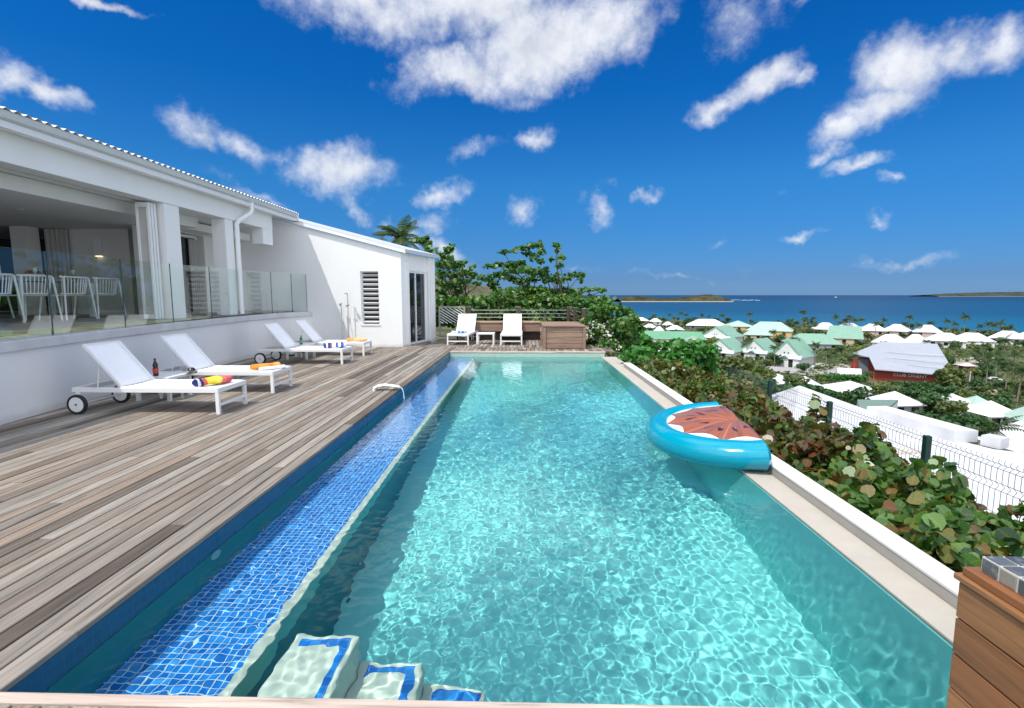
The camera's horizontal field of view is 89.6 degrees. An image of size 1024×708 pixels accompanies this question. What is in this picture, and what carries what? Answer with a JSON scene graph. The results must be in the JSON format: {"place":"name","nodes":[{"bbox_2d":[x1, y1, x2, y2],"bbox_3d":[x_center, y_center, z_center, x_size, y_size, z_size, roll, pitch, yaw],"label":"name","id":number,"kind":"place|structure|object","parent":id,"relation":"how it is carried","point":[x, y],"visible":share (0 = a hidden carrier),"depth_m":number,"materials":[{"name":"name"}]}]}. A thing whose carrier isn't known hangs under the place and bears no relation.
{"place":"outdoors","nodes":[
{"label":"outdoors","id":0,"kind":"place"},
{"bbox_2d":[0,317,1023,442],"bbox_3d":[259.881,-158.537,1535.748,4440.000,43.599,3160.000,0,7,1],"label":"ground","id":1,"kind":"structure","parent":0,"point":[445,330],"depth_m":353.49,"materials":[{"name":"plant"}]},
{"bbox_2d":[371,214,424,253],"bbox_3d":[-4.963,-2.567,22.975,2.104,6.875,2.204,4,8,32],"label":"palm tree","id":2,"kind":"object","parent":1,"relation":"on","point":[402,235],"visible":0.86,"depth_m":22.41,"materials":[{"name":"green plant"}]},
{"bbox_2d":[408,234,505,338],"bbox_3d":[-2.171,-2.073,20.624,3.557,5.443,2.336,-2,7,-20],"label":"sea grape tree","id":3,"kind":"object","parent":1,"relation":"on","point":[454,281],"visible":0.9,"depth_m":20.26,"materials":[{"name":"green plant"}]},
{"bbox_2d":[435,285,616,334],"bbox_3d":[0.263,-0.718,19.082,7.136,3.696,1.988,0,7,1],"label":"shrub","id":4,"kind":"object","parent":1,"relation":"on","point":[547,300],"visible":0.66,"depth_m":18.70,"materials":[{"name":"green plant"}]},
{"bbox_2d":[482,240,606,318],"bbox_3d":[1.220,-1.718,19.954,4.644,5.289,2.399,0,7,1],"label":"sea grape tree","id":5,"kind":"object","parent":1,"relation":"on","point":[512,267],"visible":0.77,"depth_m":19.52,"materials":[{"name":"green plant"}]},
{"bbox_2d":[614,331,683,358],"bbox_3d":[6.406,0.072,24.099,3.265,2.384,3.751,0,7,1],"label":"shrub","id":6,"kind":"object","parent":1,"relation":"on","point":[664,345],"visible":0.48,"depth_m":22.81,"materials":[{"name":"green plant"}]},
{"bbox_2d":[645,331,705,341],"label":"house","id":7,"kind":"structure","parent":1,"relation":"on","point":[667,336],"depth_m":371.26,"materials":[{"name":"green metal"}]},
{"bbox_2d":[686,319,723,329],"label":"house","id":8,"kind":"structure","parent":1,"relation":"on","point":[700,323],"depth_m":511.89,"materials":[{"name":"white"}]},
{"bbox_2d":[703,325,743,343],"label":"house","id":9,"kind":"structure","parent":1,"relation":"on","point":[725,331],"depth_m":364.32,"materials":[{"name":"green metal"}]},
{"bbox_2d":[712,337,742,356],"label":"house","id":10,"kind":"structure","parent":1,"relation":"on","point":[731,346],"depth_m":275.70,"materials":[{"name":"white"}]},
{"bbox_2d":[722,321,751,331],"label":"house","id":11,"kind":"structure","parent":1,"relation":"on","point":[739,325],"depth_m":479.38,"materials":[{"name":"green metal"}]},
{"bbox_2d":[714,355,776,382],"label":"shrub","id":12,"kind":"object","parent":1,"relation":"on","point":[760,370],"visible":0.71,"depth_m":41.15,"materials":[{"name":"green plant"}]},
{"bbox_2d":[743,329,772,338],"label":"house","id":13,"kind":"structure","parent":1,"relation":"on","point":[755,333],"depth_m":394.06,"materials":[{"name":"green metal"}]},
{"bbox_2d":[741,337,776,360],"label":"house","id":14,"kind":"structure","parent":1,"relation":"on","point":[757,347],"depth_m":274.32,"materials":[{"name":"white"}]},
{"bbox_2d":[746,321,793,337],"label":"house","id":15,"kind":"structure","parent":1,"relation":"on","point":[780,327],"depth_m":413.94,"materials":[{"name":"metal"}]},
{"bbox_2d":[602,357,958,643],"bbox_3d":[2.329,1.733,7.820,0.225,1.977,11.940,0,7,1],"label":"pool coping","id":16,"kind":"object","parent":1,"relation":"on","point":[932,609],"visible":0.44,"depth_m":3.29,"materials":[{"name":"beige stone"}]},
{"bbox_2d":[769,338,816,367],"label":"house","id":17,"kind":"structure","parent":1,"relation":"on","point":[793,352],"depth_m":244.78,"materials":[{"name":"white"}]},
{"bbox_2d":[782,374,809,383],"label":"village tree","id":18,"kind":"object","parent":1,"relation":"on","point":[786,378],"visible":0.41,"depth_m":157.87,"materials":[{"name":"green plant"}]},
{"bbox_2d":[761,382,842,398],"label":"shrub","id":19,"kind":"object","parent":1,"relation":"on","point":[827,392],"visible":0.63,"depth_m":54.68,"materials":[{"name":"green plant"}]},
{"bbox_2d":[587,324,1023,444],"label":"scrub","id":20,"kind":"object","parent":1,"relation":"on","point":[962,353],"visible":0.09,"depth_m":255.94,"materials":[{"name":"green plant"}]},
{"bbox_2d":[782,333,843,349],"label":"house","id":21,"kind":"structure","parent":1,"relation":"on","point":[823,339],"depth_m":323.80,"materials":[{"name":"green"}]},
{"bbox_2d":[819,374,868,381],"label":"clipped hedge","id":22,"kind":"object","parent":1,"relation":"on","point":[861,377],"visible":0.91,"depth_m":202.49,"materials":[{"name":"green plant"}]},
{"bbox_2d":[826,325,863,345],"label":"house","id":23,"kind":"structure","parent":1,"relation":"on","point":[850,335],"depth_m":356.50,"materials":[{"name":"green metal"}]},
{"bbox_2d":[817,381,876,401],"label":"house","id":24,"kind":"structure","parent":1,"relation":"on","point":[844,386],"depth_m":157.34,"materials":[{"name":"white"}]},
{"bbox_2d":[836,368,861,374],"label":"house","id":25,"kind":"structure","parent":1,"relation":"on","point":[845,371],"depth_m":208.02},
{"bbox_2d":[842,386,870,405],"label":"village tree","id":26,"kind":"object","parent":1,"relation":"on","point":[860,393],"visible":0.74,"depth_m":122.18,"materials":[{"name":"green plant"}]},
{"bbox_2d":[862,324,888,335],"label":"house","id":27,"kind":"structure","parent":1,"relation":"on","point":[870,328],"depth_m":426.67,"materials":[{"name":"white glass"}]},
{"bbox_2d":[857,400,897,409],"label":"flat roofed house","id":28,"kind":"structure","parent":1,"relation":"on","point":[863,404],"depth_m":81.64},
{"bbox_2d":[872,382,904,394],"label":"village tree","id":29,"kind":"object","parent":1,"relation":"on","point":[890,388],"visible":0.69,"depth_m":147.13,"materials":[{"name":"green plant"}]},
{"bbox_2d":[871,334,909,344],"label":"house","id":30,"kind":"structure","parent":1,"relation":"on","point":[890,337],"depth_m":320.65,"materials":[{"name":"white"}]},
{"bbox_2d":[865,391,926,411],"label":"house","id":31,"kind":"structure","parent":1,"relation":"on","point":[906,403],"depth_m":132.62,"materials":[{"name":"white"}]},
{"bbox_2d":[772,386,1023,521],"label":"neighbour villa","id":32,"kind":"object","parent":1,"relation":"on","point":[953,434],"visible":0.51,"depth_m":30.55,"materials":[{"name":"paint"}]},
{"bbox_2d":[885,324,911,335],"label":"house","id":33,"kind":"structure","parent":1,"relation":"on","point":[897,329],"depth_m":423.98,"materials":[{"name":"white glass"}]},
{"bbox_2d":[850,342,947,384],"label":"red hall","id":34,"kind":"structure","parent":1,"relation":"on","point":[896,361],"depth_m":208.95,"materials":[{"name":"metal"}]},
{"bbox_2d":[890,380,933,388],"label":"clipped hedge","id":35,"kind":"object","parent":1,"relation":"on","point":[924,383],"visible":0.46,"depth_m":186.18,"materials":[{"name":"green plant"}]},
{"bbox_2d":[905,334,929,343],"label":"house","id":36,"kind":"structure","parent":1,"relation":"on","point":[915,338],"depth_m":320.50,"materials":[{"name":"white"}]},
{"bbox_2d":[905,383,933,398],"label":"village tree","id":37,"kind":"object","parent":1,"relation":"on","point":[913,391],"visible":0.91,"depth_m":143.78,"materials":[{"name":"green plant"}]},
{"bbox_2d":[912,325,942,337],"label":"house","id":38,"kind":"structure","parent":1,"relation":"on","point":[923,331],"depth_m":411.87,"materials":[{"name":"white glass"}]},
{"bbox_2d":[918,391,951,412],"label":"village tree","id":39,"kind":"object","parent":1,"relation":"on","point":[929,398],"visible":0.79,"depth_m":131.13,"materials":[{"name":"green plant"}]},
{"bbox_2d":[925,333,966,348],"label":"house","id":40,"kind":"structure","parent":1,"relation":"on","point":[943,338],"depth_m":333.48,"materials":[{"name":"white"}]},
{"bbox_2d":[932,384,960,393],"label":"village tree","id":41,"kind":"object","parent":1,"relation":"on","point":[949,390],"visible":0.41,"depth_m":150.50,"materials":[{"name":"green plant"}]},
{"bbox_2d":[932,366,968,389],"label":"broad tree","id":42,"kind":"object","parent":1,"relation":"on","point":[949,376],"visible":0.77,"depth_m":163.70,"materials":[{"name":"green plant"}]},
{"bbox_2d":[909,410,993,436],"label":"shrub","id":43,"kind":"object","parent":1,"relation":"on","point":[957,419],"visible":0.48,"depth_m":44.66,"materials":[{"name":"green plant"}]},
{"bbox_2d":[935,400,969,414],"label":"village tree","id":44,"kind":"object","parent":1,"relation":"on","point":[956,407],"visible":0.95,"depth_m":118.78,"materials":[{"name":"green plant"}]},
{"bbox_2d":[953,389,976,397],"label":"village tree","id":45,"kind":"object","parent":1,"relation":"on","point":[964,394],"visible":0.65,"depth_m":144.07,"materials":[{"name":"green plant"}]},
{"bbox_2d":[956,333,995,348],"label":"house","id":46,"kind":"structure","parent":1,"relation":"on","point":[972,338],"depth_m":331.74,"materials":[{"name":"white"}]},
{"bbox_2d":[969,367,997,380],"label":"village tree","id":47,"kind":"object","parent":1,"relation":"on","point":[983,372],"visible":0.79,"depth_m":201.86,"materials":[{"name":"green plant"}]},
{"bbox_2d":[960,401,1010,428],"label":"house","id":48,"kind":"structure","parent":1,"relation":"on","point":[993,411],"depth_m":121.36,"materials":[{"name":"white"}]},
{"bbox_2d":[976,351,999,381],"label":"palm tree","id":49,"kind":"object","parent":1,"relation":"on","point":[987,358],"visible":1,"depth_m":184.58,"materials":[{"name":"green plant"}]},
{"bbox_2d":[969,413,1023,448],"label":"palm tree","id":50,"kind":"object","parent":1,"relation":"on","point":[997,429],"visible":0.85,"depth_m":43.71,"materials":[{"name":"green plant"}]},
{"bbox_2d":[975,381,1020,390],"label":"clipped hedge","id":51,"kind":"object","parent":1,"relation":"on","point":[995,384],"visible":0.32,"depth_m":185.51,"materials":[{"name":"green plant"}]},
{"bbox_2d":[978,420,1023,452],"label":"house","id":52,"kind":"structure","parent":1,"relation":"on","point":[1016,441],"depth_m":60.79,"materials":[{"name":"white"}]},
{"bbox_2d":[988,331,1023,345],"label":"house","id":53,"kind":"structure","parent":1,"relation":"on","point":[1016,337],"depth_m":352.84,"materials":[{"name":"white"}]},
{"bbox_2d":[999,357,1019,391],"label":"palm tree","id":54,"kind":"object","parent":1,"relation":"on","point":[1007,363],"visible":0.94,"depth_m":181.19,"materials":[{"name":"green plant"}]},
{"bbox_2d":[1003,407,1023,425],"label":"house","id":55,"kind":"structure","parent":1,"relation":"on","point":[1014,413],"depth_m":117.59,"materials":[{"name":"green"}]},
{"bbox_2d":[1005,378,1023,397],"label":"village tree","id":56,"kind":"object","parent":1,"relation":"on","point":[1016,384],"visible":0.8,"depth_m":172.04,"materials":[{"name":"green plant"}]},
{"bbox_2d":[1011,366,1023,405],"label":"palm tree","id":57,"kind":"object","parent":1,"relation":"on","point":[1018,369],"visible":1,"depth_m":159.69,"materials":[{"name":"green plant"}]},
{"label":"deck base","id":58,"kind":"structure","parent":1,"relation":"on","visible":0},
{"bbox_2d":[0,704,148,707],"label":"deck","id":59,"kind":"structure","parent":58,"relation":"on","point":[17,706],"depth_m":1.89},
{"bbox_2d":[946,556,1023,707],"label":"tiled counter","id":60,"kind":"object","parent":59,"relation":"on","point":[987,666],"visible":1,"depth_m":1.67,"materials":[{"name":"brown wood"}]},
{"bbox_2d":[0,347,455,691],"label":"deck","id":61,"kind":"structure","parent":58,"relation":"on","point":[108,505],"depth_m":4.34,"materials":[{"name":"wood"}]},
{"bbox_2d":[0,311,312,424],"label":"retaining wall","id":62,"kind":"structure","parent":61,"relation":"on","point":[39,374],"depth_m":7.48,"materials":[{"name":"paint"}]},
{"bbox_2d":[5,247,306,334],"bbox_3d":[-6.107,-1.006,8.765,0.506,1.165,12.131,0,7,0],"label":"glass balustrade","id":63,"kind":"object","parent":62,"relation":"on","point":[123,296],"visible":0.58,"depth_m":8.30,"materials":[{"name":"clear glass"}]},
{"bbox_2d":[67,340,247,414],"bbox_3d":[-4.641,0.286,6.809,1.927,0.883,0.758,0,7,1],"label":"sun lounger","id":64,"kind":"object","parent":61,"relation":"on","point":[122,366],"visible":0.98,"depth_m":6.70,"materials":[{"name":"white metal"}]},
{"bbox_2d":[192,375,231,386],"bbox_3d":[-3.908,0.343,6.745,0.185,0.107,0.460,4,7,29],"label":"rolled towel","id":65,"kind":"object","parent":64,"relation":"on","point":[199,382],"visible":1,"depth_m":6.68,"materials":[{"name":"fabric"}]},
{"bbox_2d":[136,372,192,400],"bbox_3d":[-5.090,0.473,7.557,0.500,0.340,0.500,0,7,1],"label":"side table","id":66,"kind":"object","parent":61,"relation":"on","point":[169,375],"visible":0.39,"depth_m":7.48,"materials":[{"name":"white metal"}]},
{"bbox_2d":[151,333,292,392],"bbox_3d":[-4.607,0.126,8.201,1.927,0.883,0.758,0,7,1],"label":"sun lounger","id":67,"kind":"object","parent":61,"relation":"on","point":[186,350],"visible":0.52,"depth_m":8.14,"materials":[{"name":"white metal"}]},
{"bbox_2d":[250,362,280,369],"bbox_3d":[-3.892,0.189,8.147,0.160,0.094,0.440,5,8,39],"label":"rolled towel","id":68,"kind":"object","parent":67,"relation":"on","point":[254,366],"visible":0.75,"depth_m":8.05,"materials":[{"name":"fabric"}]},
{"bbox_2d":[254,322,352,364],"bbox_3d":[-4.616,-0.250,11.487,1.927,0.883,0.758,0,7,2],"label":"sun lounger","id":69,"kind":"object","parent":61,"relation":"on","point":[277,331],"visible":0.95,"depth_m":11.37,"materials":[{"name":"white metal"}]},
{"bbox_2d":[289,319,371,355],"bbox_3d":[-4.599,-0.428,13.039,1.927,0.883,0.758,0,7,1],"label":"sun lounger","id":70,"kind":"object","parent":61,"relation":"on","point":[307,328],"visible":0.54,"depth_m":13.00,"materials":[{"name":"white metal"}]},
{"bbox_2d":[406,339,598,347],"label":"deck","id":71,"kind":"structure","parent":58,"relation":"on","point":[443,343],"depth_m":15.73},
{"bbox_2d":[0,106,439,346],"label":"villa","id":72,"kind":"object","parent":71,"relation":"on","point":[71,194],"visible":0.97,"depth_m":11.96,"materials":[{"name":"paint"}]},
{"bbox_2d":[0,311,283,330],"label":"terrace floor","id":73,"kind":"structure","parent":72,"relation":"attached to","point":[8,322],"depth_m":9.53,"materials":[{"name":"tile"}]},
{"bbox_2d":[0,273,26,322],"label":"dining chair","id":74,"kind":"object","parent":73,"relation":"on","point":[11,279],"visible":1,"depth_m":8.24,"materials":[{"name":"white paint"}]},
{"bbox_2d":[0,274,63,322],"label":"dining chair","id":75,"kind":"object","parent":73,"relation":"on","point":[21,288],"visible":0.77,"depth_m":8.71,"materials":[{"name":"white paint"}]},
{"bbox_2d":[0,277,98,316],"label":"dining table","id":76,"kind":"object","parent":73,"relation":"on","point":[53,306],"visible":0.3,"depth_m":10.53,"materials":[{"name":"white metal"}]},
{"bbox_2d":[38,276,97,320],"bbox_3d":[-8.186,-1.023,9.442,0.604,0.789,0.708,0,7,-1],"label":"dining chair","id":77,"kind":"object","parent":73,"relation":"on","point":[62,294],"visible":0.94,"depth_m":9.34,"materials":[{"name":"white paint"}]},
{"bbox_2d":[73,277,126,318],"bbox_3d":[-8.167,-1.105,10.154,0.604,0.789,0.708,0,7,1],"label":"dining chair","id":78,"kind":"object","parent":73,"relation":"on","point":[111,293],"visible":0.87,"depth_m":10.00,"materials":[{"name":"white paint"}]},
{"bbox_2d":[180,234,196,312],"bbox_3d":[-8.162,-1.997,12.871,0.050,1.940,1.060,0,7,1],"label":"terrace door","id":79,"kind":"structure","parent":72,"relation":"in","point":[184,238],"depth_m":12.93,"materials":[{"name":"white paint"}]},
{"bbox_2d":[361,271,380,325],"bbox_3d":[-4.071,-1.598,14.880,0.570,1.550,0.192,0,7,1],"label":"louvred window","id":80,"kind":"structure","parent":72,"relation":"in","point":[362,275],"depth_m":14.90,"materials":[{"name":"white paint"}]},
{"bbox_2d":[409,271,426,343],"bbox_3d":[-3.001,-1.438,15.989,0.070,2.220,1.530,2,7,14],"label":"glazed door","id":81,"kind":"structure","parent":72,"relation":"in","point":[417,280],"depth_m":16.17,"materials":[{"name":"white paint"}]},
{"bbox_2d":[438,306,465,336],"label":"slatted gate","id":82,"kind":"structure","parent":71,"relation":"on","point":[450,307],"depth_m":17.39,"materials":[{"name":"grey wood"}]},
{"bbox_2d":[447,314,479,344],"bbox_3d":[-1.533,-0.807,16.356,0.758,0.883,1.927,1,7,5],"label":"sun lounger","id":83,"kind":"object","parent":71,"relation":"on","point":[467,322],"visible":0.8,"depth_m":16.79,"materials":[{"name":"white metal"}]},
{"bbox_2d":[469,321,539,339],"bbox_3d":[-0.279,-0.790,17.336,2.450,0.625,0.500,0,7,1],"label":"wooden bench","id":84,"kind":"object","parent":71,"relation":"on","point":[531,330],"visible":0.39,"depth_m":17.12,"materials":[{"name":"brown wood"}]},
{"bbox_2d":[500,314,523,344],"bbox_3d":[0.001,-0.808,16.362,0.758,0.883,1.927,0,7,1],"label":"sun lounger","id":85,"kind":"object","parent":71,"relation":"on","point":[512,325],"visible":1,"depth_m":16.79,"materials":[{"name":"white metal"}]},
{"bbox_2d":[467,307,585,323],"bbox_3d":[0.783,-1.024,17.273,4.416,1.105,1.868,4,8,31],"label":"deck railing","id":86,"kind":"object","parent":71,"relation":"on","point":[568,310],"visible":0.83,"depth_m":17.54,"materials":[{"name":"brown wood"}]},
{"bbox_2d":[450,353,604,356],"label":"pool wall","id":87,"kind":"structure","parent":58,"relation":"attached to","point":[527,354],"depth_m":13.69,"materials":[{"name":"beige tile"}]},
{"bbox_2d":[450,351,605,352],"bbox_3d":[0.413,-0.051,13.776,4.120,0.038,0.197,0,7,1],"label":"deck edge","id":88,"kind":"object","parent":87,"relation":"on","point":[527,352],"visible":1,"depth_m":13.73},
{"bbox_2d":[452,347,614,351],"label":"deck","id":89,"kind":"structure","parent":58,"relation":"on","point":[511,349],"depth_m":14.28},
{"bbox_2d":[541,322,586,348],"bbox_3d":[1.488,-0.585,15.436,1.200,0.650,2.372,0,7,1],"label":"deck box","id":90,"kind":"object","parent":89,"relation":"on","point":[563,335],"visible":0.98,"depth_m":14.31,"materials":[{"name":"brown wood"}]},
{"bbox_2d":[624,363,959,609],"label":"upstand wall","id":91,"kind":"structure","parent":58,"relation":"on","point":[933,575],"depth_m":3.46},
{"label":"pool wall","id":92,"kind":"structure","parent":58,"relation":"attached to","visible":0},
{"bbox_2d":[0,692,777,707],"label":"deck edge","id":93,"kind":"object","parent":92,"relation":"on","point":[41,700],"visible":1,"depth_m":1.91,"materials":[{"name":"stone"}]},
{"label":"pool floor","id":94,"kind":"structure","parent":1,"relation":"on","visible":0},
{"bbox_2d":[40,357,953,707],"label":"pool water","id":95,"kind":"structure","parent":94,"relation":"on","point":[522,529],"depth_m":2.92,"materials":[{"name":"liquid"}]},
{"bbox_2d":[646,401,771,470],"bbox_3d":[2.025,0.852,5.694,1.064,0.285,2.090,-3,6,9],"label":"pool float","id":96,"kind":"object","parent":95,"relation":"on","point":[715,434],"visible":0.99,"depth_m":5.12,"materials":[{"name":"teal plastic"}]},
{"bbox_2d":[0,0,1023,294],"label":"sky","id":97,"kind":"structure","parent":0,"point":[667,147],"materials":[{"name":"blue"}]},
{"bbox_2d":[435,278,609,330],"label":"hill","id":98,"kind":"structure","parent":0,"point":[477,291],"depth_m":560.02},
{"bbox_2d":[614,294,732,301],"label":"island","id":99,"kind":"structure","parent":0,"point":[707,298],"depth_m":2617.66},
{"bbox_2d":[767,363,836,375],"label":"road","id":100,"kind":"structure","parent":0,"point":[784,368],"depth_m":234.25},
{"bbox_2d":[583,295,1023,331],"bbox_3d":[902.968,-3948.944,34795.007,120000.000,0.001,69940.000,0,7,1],"label":"sea","id":101,"kind":"structure","parent":0,"point":[892,309],"depth_m":1338.78,"materials":[{"name":"liquid"}]},
{"bbox_2d":[914,292,1023,296],"bbox_3d":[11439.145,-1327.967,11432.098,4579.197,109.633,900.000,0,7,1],"label":"island","id":102,"kind":"structure","parent":0,"point":[999,294],"depth_m":11142.91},
{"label":"pool wall","id":103,"kind":"structure","parent":0,"visible":0},
{"bbox_2d":[7,353,449,692],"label":"pool wall","id":104,"kind":"structure","parent":103,"relation":"on","point":[49,671],"depth_m":2.89,"materials":[{"name":"blue tile"}]},
{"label":"planting bed","id":105,"kind":"structure","parent":0,"visible":0},
{"bbox_2d":[579,301,645,357],"bbox_3d":[3.051,-0.199,15.668,2.079,2.842,1.510,0,7,1],"label":"flowering shrub","id":106,"kind":"object","parent":105,"relation":"on","point":[621,333],"visible":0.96,"depth_m":15.40,"materials":[{"name":"green plant"}]},
{"bbox_2d":[617,345,670,364],"bbox_3d":[3.442,0.626,12.760,2.155,1.736,0.860,-3,7,-25],"label":"shrub","id":107,"kind":"object","parent":105,"relation":"on","point":[635,354],"visible":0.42,"depth_m":12.30,"materials":[{"name":"green plant"}]},
{"bbox_2d":[666,338,721,374],"bbox_3d":[7.376,0.678,21.099,2.272,2.565,2.970,3,7,21],"label":"shrub","id":108,"kind":"object","parent":105,"relation":"on","point":[699,352],"visible":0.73,"depth_m":21.34,"materials":[{"name":"green plant"}]},
{"bbox_2d":[635,354,802,423],"bbox_3d":[3.852,0.882,10.170,2.417,1.633,4.316,0,7,1],"label":"sea grape hedge","id":109,"kind":"object","parent":105,"relation":"on","point":[688,383],"visible":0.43,"depth_m":9.00,"materials":[{"name":"green plant"}]},
{"bbox_2d":[691,391,996,514],"bbox_3d":[3.764,1.349,6.606,2.421,1.549,3.111,0,7,1],"label":"sea grape hedge","id":110,"kind":"object","parent":105,"relation":"on","point":[811,442],"visible":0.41,"depth_m":6.22,"materials":[{"name":"green plant"}]},
{"bbox_2d":[806,393,879,431],"bbox_3d":[4.532,1.004,7.194,0.314,0.770,1.098,-2,7,-14],"label":"sea grape sprig","id":111,"kind":"object","parent":110,"relation":"on","point":[814,403],"visible":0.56,"depth_m":7.47,"materials":[{"name":"green plant"}]},
{"bbox_2d":[728,367,1023,519],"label":"wire fence","id":112,"kind":"object","parent":105,"relation":"on","point":[927,444],"visible":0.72,"depth_m":6.68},
{"bbox_2d":[794,421,1023,571],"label":"sea grape hedge","id":113,"kind":"object","parent":105,"relation":"on","point":[918,503],"visible":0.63,"depth_m":4.11,"materials":[{"name":"green plant"}]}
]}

